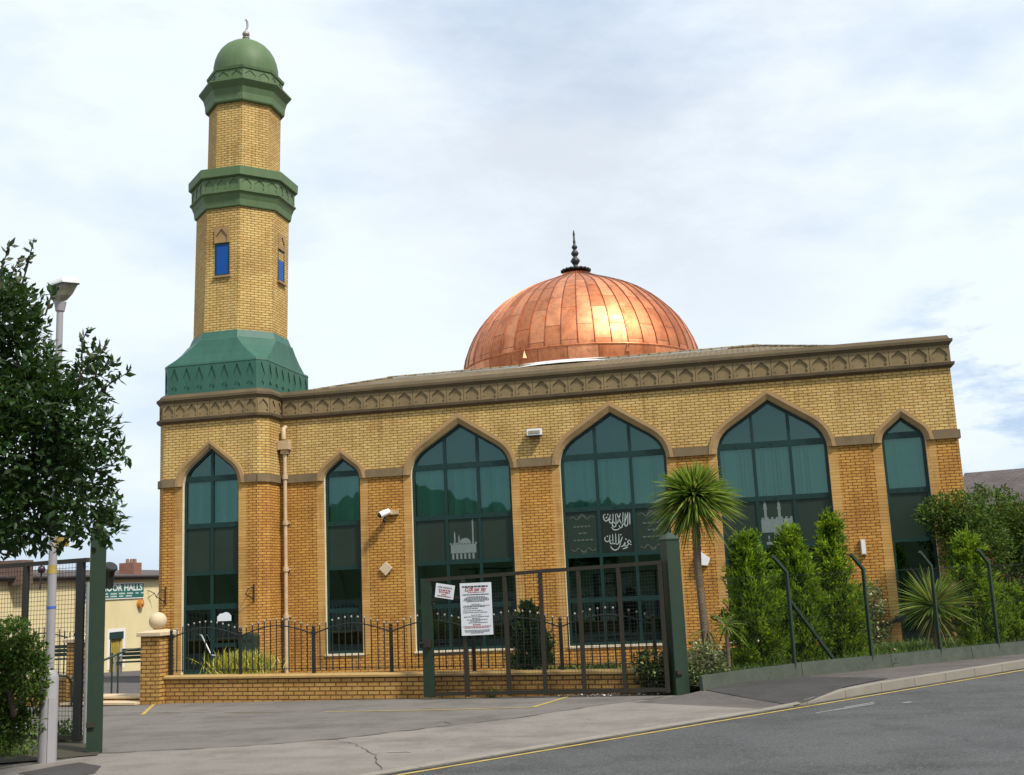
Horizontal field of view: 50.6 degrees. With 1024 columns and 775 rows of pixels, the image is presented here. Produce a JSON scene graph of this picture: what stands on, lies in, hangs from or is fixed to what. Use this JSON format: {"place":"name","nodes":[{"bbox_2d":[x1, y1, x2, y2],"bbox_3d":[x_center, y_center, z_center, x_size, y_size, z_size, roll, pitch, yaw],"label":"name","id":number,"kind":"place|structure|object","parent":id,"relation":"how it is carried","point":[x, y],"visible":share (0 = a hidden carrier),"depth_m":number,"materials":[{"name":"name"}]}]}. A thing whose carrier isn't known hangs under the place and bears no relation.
{"place":"outdoors","nodes":[
{"label":"outdoors","id":0,"kind":"place"},
{"bbox_2d":[106,562,117,588],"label":"roof cowl","id":1,"kind":"object","parent":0,"point":[111,568],"visible":0.84,"depth_m":46.30,"materials":[{"name":"black metal"}]},
{"bbox_2d":[0,694,678,767],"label":"forecourt","id":2,"kind":"structure","parent":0,"point":[165,727],"depth_m":16.44,"materials":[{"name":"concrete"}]},
{"bbox_2d":[0,739,98,762],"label":"verge","id":3,"kind":"structure","parent":2,"relation":"on","point":[67,748],"depth_m":13.55,"materials":[{"name":"green plant"}]},
{"bbox_2d":[0,736,37,756],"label":"weed clump","id":4,"kind":"object","parent":3,"relation":"on","point":[20,749],"visible":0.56,"depth_m":13.54,"materials":[{"name":"green plant"}]},
{"bbox_2d":[0,614,54,753],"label":"hedge bush","id":5,"kind":"object","parent":3,"relation":"on","point":[13,663],"visible":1,"depth_m":12.50,"materials":[{"name":"green plant"}]},
{"bbox_2d":[0,558,89,742],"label":"gate","id":6,"kind":"structure","parent":3,"relation":"on","point":[80,667],"depth_m":14.87,"materials":[{"name":"brown metal"}]},
{"bbox_2d":[31,718,82,740],"bbox_3d":[-6.254,4.773,15.051,0.936,0.371,0.610,-5,-10,12],"label":"weed clump","id":7,"kind":"object","parent":3,"relation":"on","point":[65,731],"visible":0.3,"depth_m":15.01,"materials":[{"name":"green plant"}]},
{"bbox_2d":[86,523,107,752],"bbox_3d":[-5.266,3.302,13.726,0.214,3.143,0.242,1,-11,-20],"label":"gate post","id":8,"kind":"object","parent":3,"relation":"on","point":[95,681],"visible":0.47,"depth_m":13.65,"materials":[{"name":"green metal"}]},
{"bbox_2d":[37,276,79,762],"bbox_3d":[-5.567,1.551,13.253,0.322,6.024,0.244,-9,-12,33],"label":"street lamp","id":9,"kind":"object","parent":2,"relation":"on","point":[66,286],"visible":0.66,"depth_m":13.00,"materials":[{"name":"grey metal"}]},
{"bbox_2d":[46,697,56,762],"bbox_3d":[-5.425,4.088,12.759,0.090,0.840,0.024,6,-13,-40],"label":"access door","id":10,"kind":"structure","parent":9,"relation":"in","point":[51,726],"depth_m":12.76,"materials":[{"name":"grey paint"}]},
{"bbox_2d":[0,238,135,560],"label":"evergreen tree","id":11,"kind":"object","parent":2,"relation":"on","point":[25,415],"visible":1,"depth_m":10.43,"materials":[{"name":"green plant"}]},
{"bbox_2d":[141,704,154,714],"bbox_3d":[-6.806,6.021,20.455,0.070,0.077,3.575,0,-10,-14],"label":"yellow line","id":12,"kind":"object","parent":2,"relation":"on","point":[148,709],"visible":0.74,"depth_m":19.77,"materials":[{"name":"paint"}]},
{"bbox_2d":[136,612,178,704],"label":"gate pier","id":13,"kind":"structure","parent":2,"relation":"on","point":[154,665],"depth_m":21.18,"materials":[{"name":"brick"}]},
{"bbox_2d":[0,696,663,768],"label":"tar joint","id":14,"kind":"object","parent":2,"relation":"on","point":[329,739],"visible":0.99,"depth_m":13.61,"materials":[{"name":"black asphalt"}]},
{"bbox_2d":[327,707,527,711],"bbox_3d":[-1.361,5.015,16.857,3.514,0.045,0.139,-6,-11,18],"label":"yellow line","id":15,"kind":"object","parent":2,"relation":"on","point":[410,710],"visible":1,"depth_m":16.89,"materials":[{"name":"paint"}]},
{"bbox_2d":[483,686,503,697],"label":"weed clump","id":16,"kind":"object","parent":2,"relation":"on","point":[493,696],"visible":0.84,"depth_m":18.50,"materials":[{"name":"green plant"}]},
{"bbox_2d":[533,697,566,706],"bbox_3d":[0.609,4.957,17.090,0.075,0.026,1.594,-7,-11,21],"label":"yellow line","id":17,"kind":"object","parent":2,"relation":"on","point":[549,702],"visible":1,"depth_m":17.00,"materials":[{"name":"paint"}]},
{"bbox_2d":[556,693,663,696],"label":"gravel","id":18,"kind":"structure","parent":2,"relation":"on","point":[607,694],"depth_m":17.66,"materials":[{"name":"grey gravel"}]},
{"bbox_2d":[630,647,669,694],"bbox_3d":[2.333,4.632,17.514,0.868,0.913,0.662,-5,-10,12],"label":"spotted shrub","id":19,"kind":"object","parent":2,"relation":"on","point":[649,679],"visible":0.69,"depth_m":17.48,"materials":[{"name":"green plant"}]},
{"bbox_2d":[658,533,689,695],"bbox_3d":[2.626,3.769,17.419,0.259,2.855,0.287,1,-11,-20],"label":"gate post","id":20,"kind":"object","parent":2,"relation":"on","point":[674,610],"visible":0.91,"depth_m":17.36,"materials":[{"name":"green metal"}]},
{"bbox_2d":[420,560,670,696],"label":"gate","id":21,"kind":"structure","parent":20,"relation":"attached to","point":[428,636],"depth_m":18.14,"materials":[{"name":"brown metal"}]},
{"bbox_2d":[435,583,454,599],"bbox_3d":[-1.173,3.558,18.915,0.394,0.299,0.015,-7,-11,22],"label":"parking notice","id":22,"kind":"object","parent":21,"relation":"attached to","point":[445,591],"visible":1,"depth_m":18.91,"materials":[{"name":"white paper"}]},
{"bbox_2d":[460,582,492,635],"bbox_3d":[-0.614,3.808,18.634,0.596,0.889,0.015,-7,-11,22],"label":"parking notice","id":23,"kind":"object","parent":21,"relation":"attached to","point":[476,608],"visible":1,"depth_m":18.63,"materials":[{"name":"white paper"}]},
{"bbox_2d":[0,700,757,774],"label":"vehicle crossing","id":24,"kind":"object","parent":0,"point":[344,756],"visible":0.98,"depth_m":12.64,"materials":[{"name":"concrete"}]},
{"bbox_2d":[20,762,100,774],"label":"footway patch","id":25,"kind":"object","parent":24,"relation":"on","point":[78,768],"visible":1,"depth_m":11.91,"materials":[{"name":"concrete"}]},
{"bbox_2d":[104,671,699,693],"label":"courtyard","id":26,"kind":"structure","parent":0,"point":[129,682],"depth_m":30.61,"materials":[{"name":"concrete"}]},
{"bbox_2d":[3,677,65,705],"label":"boundary wall","id":27,"kind":"structure","parent":26,"relation":"on","point":[62,682],"depth_m":22.07,"materials":[{"name":"brick"}]},
{"bbox_2d":[0,626,69,673],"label":"iron railing","id":28,"kind":"object","parent":27,"relation":"on","point":[59,635],"visible":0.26,"depth_m":22.38,"materials":[{"name":"grey metal"}]},
{"bbox_2d":[45,645,66,659],"bbox_3d":[-15.135,9.162,36.623,1.600,0.900,0.610,-3,-10,2],"label":"bench","id":29,"kind":"object","parent":26,"relation":"on","point":[62,646],"visible":0.05,"depth_m":36.91,"materials":[{"name":"green paint"}]},
{"bbox_2d":[63,636,84,701],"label":"gate pier","id":30,"kind":"structure","parent":26,"relation":"on","point":[70,654],"depth_m":21.87,"materials":[{"name":"brick"}]},
{"bbox_2d":[60,693,139,705],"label":"entrance steps","id":31,"kind":"structure","parent":26,"relation":"on","point":[131,699],"depth_m":21.54,"materials":[{"name":"stone"}]},
{"bbox_2d":[58,674,72,704],"bbox_3d":[-8.948,5.981,21.421,0.533,0.625,0.135,4,-12,-31],"label":"handrail","id":32,"kind":"object","parent":31,"relation":"on","point":[71,690],"visible":0.59,"depth_m":21.53,"materials":[{"name":"black metal"}]},
{"bbox_2d":[70,648,140,693],"bbox_3d":[-8.326,5.922,22.197,0.363,1.054,1.728,-9,-12,31],"label":"handrail","id":33,"kind":"object","parent":31,"relation":"on","point":[117,654],"visible":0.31,"depth_m":22.50,"materials":[{"name":"metal"}]},
{"bbox_2d":[113,648,140,675],"bbox_3d":[-13.331,9.752,38.623,1.600,0.900,0.610,-3,-10,4],"label":"bench","id":34,"kind":"object","parent":26,"relation":"on","point":[122,656],"visible":0.45,"depth_m":38.86,"materials":[{"name":"green paint"}]},
{"bbox_2d":[192,646,287,673],"bbox_3d":[-5.502,5.670,22.348,2.345,0.707,1.225,-5,-10,12],"label":"yellow shrub","id":35,"kind":"object","parent":26,"relation":"on","point":[249,661],"visible":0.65,"depth_m":22.21,"materials":[{"name":"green plant"}]},
{"bbox_2d":[163,668,665,703],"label":"boundary wall","id":36,"kind":"structure","parent":26,"relation":"on","point":[215,688],"depth_m":19.63,"materials":[{"name":"brick"}]},
{"bbox_2d":[169,607,657,674],"bbox_3d":[-2.186,4.618,19.590,9.834,1.030,0.069,-7,-11,21],"label":"iron railing","id":37,"kind":"object","parent":36,"relation":"on","point":[313,633],"visible":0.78,"depth_m":19.70,"materials":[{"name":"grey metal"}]},
{"bbox_2d":[503,598,555,669],"bbox_3d":[0.333,4.738,20.415,1.116,1.615,0.952,-5,-10,12],"label":"conifer","id":38,"kind":"object","parent":26,"relation":"on","point":[525,606],"visible":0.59,"depth_m":20.22,"materials":[{"name":"green plant"}]},
{"bbox_2d":[520,662,597,669],"bbox_3d":[0.963,4.971,18.879,1.663,0.400,0.735,-5,-10,12],"label":"border plant","id":39,"kind":"object","parent":26,"relation":"on","point":[566,667],"visible":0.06,"depth_m":18.85,"materials":[{"name":"green plant"}]},
{"bbox_2d":[156,19,971,674],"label":"mosque","id":40,"kind":"structure","parent":26,"relation":"on","point":[280,485],"depth_m":30.00,"materials":[{"name":"yellow brick"}]},
{"bbox_2d":[156,587,165,604],"bbox_3d":[-9.762,5.796,30.146,0.283,0.500,0.039,6,-13,-39],"label":"hook bracket","id":41,"kind":"object","parent":40,"relation":"attached to","point":[165,595],"visible":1,"depth_m":30.18,"materials":[{"name":"black metal"}]},
{"bbox_2d":[183,449,238,674],"bbox_3d":[-8.377,4.785,30.215,1.702,6.242,0.193,-5,-10,12],"label":"doorway window","id":42,"kind":"structure","parent":40,"relation":"in","point":[211,556],"depth_m":30.28,"materials":[{"name":"teal glass"}]},
{"bbox_2d":[217,612,230,620],"bbox_3d":[-7.927,6.310,29.851,0.420,0.240,0.006,-5,-10,12],"label":"door notice","id":43,"kind":"object","parent":40,"relation":"attached to","point":[225,616],"depth_m":29.85,"materials":[{"name":"white paper"}]},
{"bbox_2d":[245,584,254,601],"bbox_3d":[-7.162,5.615,29.591,0.283,0.500,0.039,6,-13,-39],"label":"hook bracket","id":44,"kind":"object","parent":40,"relation":"attached to","point":[253,586],"visible":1,"depth_m":29.64,"materials":[{"name":"black metal"}]},
{"bbox_2d":[242,633,259,654],"bbox_3d":[-7.088,6.974,29.303,0.440,0.650,0.302,-5,-10,12],"label":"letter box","id":45,"kind":"object","parent":40,"relation":"attached to","point":[249,641],"visible":0.6,"depth_m":29.19,"materials":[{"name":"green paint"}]},
{"bbox_2d":[325,458,362,653],"bbox_3d":[-4.706,4.689,30.496,1.072,5.437,0.090,-5,-10,12],"label":"window","id":46,"kind":"structure","parent":40,"relation":"in","point":[342,482],"depth_m":30.49,"materials":[{"name":"teal glass"}]},
{"bbox_2d":[379,562,392,575],"bbox_3d":[-3.488,5.011,29.991,0.382,0.382,0.066,-5,-10,12],"label":"wall plaque","id":47,"kind":"object","parent":40,"relation":"attached to","point":[385,568],"depth_m":29.96,"materials":[{"name":"stone"}]},
{"bbox_2d":[377,509,398,522],"bbox_3d":[-3.447,3.553,30.090,0.626,0.388,0.258,3,-12,-29],"label":"security camera","id":48,"kind":"object","parent":40,"relation":"attached to","point":[383,513],"visible":1,"depth_m":30.00,"materials":[{"name":"white plastic"}]},
{"bbox_2d":[412,424,516,650],"bbox_3d":[-1.239,4.096,30.247,2.860,6.210,0.920,-5,-10,12],"label":"window","id":49,"kind":"structure","parent":40,"relation":"in","point":[463,515],"depth_m":29.90,"materials":[{"name":"teal glass"}]},
{"bbox_2d":[527,428,541,436],"bbox_3d":[0.618,1.237,29.616,0.400,0.210,0.230,-5,-10,12],"label":"floodlight","id":50,"kind":"object","parent":40,"relation":"attached to","point":[535,432],"visible":1,"depth_m":29.51,"materials":[{"name":"white plastic"}]},
{"bbox_2d":[561,413,670,645],"bbox_3d":[2.895,3.751,29.374,2.880,6.210,0.920,-5,-10,12],"label":"window","id":51,"kind":"structure","parent":40,"relation":"in","point":[607,471],"depth_m":29.02,"materials":[{"name":"teal glass"}]},
{"bbox_2d":[701,552,709,565],"bbox_3d":[4.955,4.416,28.138,0.380,0.420,0.150,-5,-10,12],"label":"wall box","id":52,"kind":"object","parent":40,"relation":"attached to","point":[705,559],"visible":0.56,"depth_m":28.05,"materials":[{"name":"white plastic"}]},
{"bbox_2d":[717,401,832,639],"bbox_3d":[6.972,3.410,28.513,2.820,6.210,0.920,-5,-10,12],"label":"window","id":53,"kind":"structure","parent":40,"relation":"in","point":[779,458],"depth_m":28.29,"materials":[{"name":"teal glass"}]},
{"bbox_2d":[860,539,866,554],"bbox_3d":[8.866,4.023,27.351,0.130,0.400,0.113,-5,-10,12],"label":"wall light","id":54,"kind":"object","parent":40,"relation":"attached to","point":[863,546],"visible":1,"depth_m":27.30,"materials":[{"name":"plastic"}]},
{"bbox_2d":[872,613,909,628],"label":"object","id":55,"kind":"object","parent":40,"relation":"attached to","point":[898,619],"depth_m":26.79,"materials":[{"name":"black metal"}]},
{"bbox_2d":[882,418,945,641],"bbox_3d":[10.190,3.580,27.760,1.060,5.680,0.920,-5,-10,12],"label":"window","id":56,"kind":"structure","parent":40,"relation":"in","point":[903,444],"depth_m":27.45,"materials":[{"name":"teal glass"}]},
{"bbox_2d":[571,660,631,668],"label":"border plant","id":57,"kind":"object","parent":26,"relation":"on","point":[611,666],"visible":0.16,"depth_m":18.86,"materials":[{"name":"green plant"}]},
{"bbox_2d":[0,0,1023,569],"label":"sky","id":58,"kind":"structure","parent":0,"point":[771,172],"materials":[{"name":"white"}]},
{"bbox_2d":[388,669,1023,774],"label":"road","id":59,"kind":"structure","parent":0,"point":[970,726],"depth_m":11.10,"materials":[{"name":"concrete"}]},
{"bbox_2d":[357,659,1023,774],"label":"kerb","id":60,"kind":"structure","parent":59,"relation":"on","point":[881,686],"depth_m":15.45,"materials":[{"name":"concrete"}]},
{"bbox_2d":[380,668,1023,774],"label":"gutter grit","id":61,"kind":"object","parent":59,"relation":"on","point":[555,746],"visible":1,"depth_m":12.59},
{"bbox_2d":[397,670,1022,774],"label":"yellow line","id":62,"kind":"object","parent":59,"relation":"on","point":[676,728],"visible":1,"depth_m":12.64,"materials":[{"name":"paint"}]},
{"bbox_2d":[816,703,872,712],"bbox_3d":[4.317,4.151,14.027,1.214,0.008,0.050,5,-13,-36],"label":"white line","id":63,"kind":"object","parent":59,"relation":"on","point":[845,708],"visible":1,"depth_m":14.04,"materials":[{"name":"paint"}]},
{"bbox_2d":[612,634,1023,689],"bbox_3d":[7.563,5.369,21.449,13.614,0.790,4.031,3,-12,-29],"label":"grass","id":64,"kind":"structure","parent":0,"point":[895,646],"depth_m":20.39,"materials":[{"name":"green plant"}]},
{"bbox_2d":[645,460,747,662],"bbox_3d":[3.270,3.184,18.987,1.927,3.903,1.885,-5,-10,12],"label":"cordyline palm","id":65,"kind":"object","parent":64,"relation":"on","point":[692,495],"visible":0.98,"depth_m":18.93,"materials":[{"name":"green plant"}]},
{"bbox_2d":[687,638,730,687],"bbox_3d":[3.162,4.463,17.495,0.785,0.843,0.686,-5,-10,12],"label":"variegated shrub","id":66,"kind":"object","parent":64,"relation":"on","point":[699,659],"visible":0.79,"depth_m":17.41,"materials":[{"name":"green plant"}]},
{"bbox_2d":[706,612,749,666],"bbox_3d":[3.565,4.285,17.833,0.824,1.254,0.898,-5,-10,12],"label":"spiky yucca","id":67,"kind":"object","parent":64,"relation":"on","point":[726,630],"visible":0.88,"depth_m":17.83,"materials":[{"name":"green plant"}]},
{"bbox_2d":[708,526,798,669],"bbox_3d":[4.225,3.707,18.717,1.416,2.664,1.493,0,-11,-16],"label":"conifer","id":68,"kind":"object","parent":64,"relation":"on","point":[749,560],"visible":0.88,"depth_m":18.56,"materials":[{"name":"green plant"}]},
{"bbox_2d":[765,518,835,661],"bbox_3d":[4.989,3.731,19.336,1.399,2.778,1.400,-5,-10,12],"label":"conifer","id":69,"kind":"object","parent":64,"relation":"on","point":[791,553],"visible":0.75,"depth_m":19.14,"materials":[{"name":"green plant"}]},
{"bbox_2d":[808,505,875,658],"bbox_3d":[5.910,3.647,19.753,1.403,3.013,1.423,-5,-10,12],"label":"conifer","id":70,"kind":"object","parent":64,"relation":"on","point":[831,538],"visible":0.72,"depth_m":19.58,"materials":[{"name":"green plant"}]},
{"bbox_2d":[852,580,893,643],"bbox_3d":[8.785,5.609,26.501,1.094,1.811,1.342,-5,-10,12],"label":"light shrub","id":71,"kind":"object","parent":64,"relation":"on","point":[875,625],"visible":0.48,"depth_m":26.39,"materials":[{"name":"green plant"}]},
{"bbox_2d":[885,563,988,648],"bbox_3d":[8.070,4.294,20.679,1.967,1.884,1.916,-5,-10,12],"label":"spiky yucca","id":72,"kind":"object","parent":64,"relation":"on","point":[942,595],"visible":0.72,"depth_m":20.63,"materials":[{"name":"green plant"}]},
{"bbox_2d":[911,481,1023,590],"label":"tall shrub","id":73,"kind":"object","parent":64,"relation":"on","point":[1001,538],"visible":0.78,"depth_m":26.68,"materials":[{"name":"green plant"}]},
{"bbox_2d":[935,524,1018,644],"bbox_3d":[9.062,4.026,21.488,1.524,2.620,1.604,3,-11,-27],"label":"conifer","id":74,"kind":"object","parent":64,"relation":"on","point":[964,548],"visible":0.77,"depth_m":21.24,"materials":[{"name":"green plant"}]},
{"bbox_2d":[980,577,1023,641],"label":"conifer","id":75,"kind":"object","parent":64,"relation":"on","point":[1016,591],"visible":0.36,"depth_m":21.64,"materials":[{"name":"green plant"}]},
{"bbox_2d":[634,654,1023,708],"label":"footway","id":76,"kind":"structure","parent":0,"point":[708,698],"depth_m":17.17,"materials":[{"name":"concrete"}]},
{"bbox_2d":[698,676,885,704],"bbox_3d":[4.063,4.558,16.492,2.970,0.102,2.566,6,-13,-41],"label":"footway patch","id":77,"kind":"object","parent":76,"relation":"on","point":[801,689],"visible":0.84,"depth_m":16.23,"materials":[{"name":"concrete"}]},
{"bbox_2d":[697,549,1023,690],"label":"chain link fence","id":78,"kind":"object","parent":76,"relation":"on","point":[794,668],"visible":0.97,"depth_m":18.75,"materials":[{"name":"green metal"}]},
{"bbox_3d":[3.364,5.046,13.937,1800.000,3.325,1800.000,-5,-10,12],"label":"ground","id":79,"kind":"structure","parent":0,"visible":0},
{"bbox_2d":[0,559,158,676],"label":"rendered hall","id":80,"kind":"structure","parent":79,"relation":"on","point":[126,620],"depth_m":47.68,"materials":[{"name":"beige paint"}]},
{"bbox_2d":[37,566,44,589],"bbox_3d":[-13.015,5.255,29.961,0.220,0.662,0.214,-5,-10,12],"label":"round lamp","id":81,"kind":"object","parent":80,"relation":"attached to","point":[41,571],"visible":0.76,"depth_m":29.93,"materials":[{"name":"black metal"}]},
{"bbox_2d":[85,582,143,600],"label":"hall sign","id":82,"kind":"object","parent":80,"relation":"attached to","point":[126,590],"visible":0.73,"depth_m":49.13,"materials":[{"name":"teal plastic"}]},
{"bbox_2d":[107,628,124,671],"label":"door","id":83,"kind":"structure","parent":80,"relation":"in","point":[114,635],"depth_m":48.10,"materials":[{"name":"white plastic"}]},
{"bbox_2d":[137,599,143,607],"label":"alarm bell","id":84,"kind":"object","parent":80,"relation":"attached to","point":[140,603],"visible":1,"depth_m":50.05,"materials":[{"name":"orange paint"}]},
{"bbox_2d":[963,468,1023,587],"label":"house","id":85,"kind":"structure","parent":79,"relation":"on","point":[1012,478],"depth_m":49.06,"materials":[{"name":"grey brick"}]}
]}

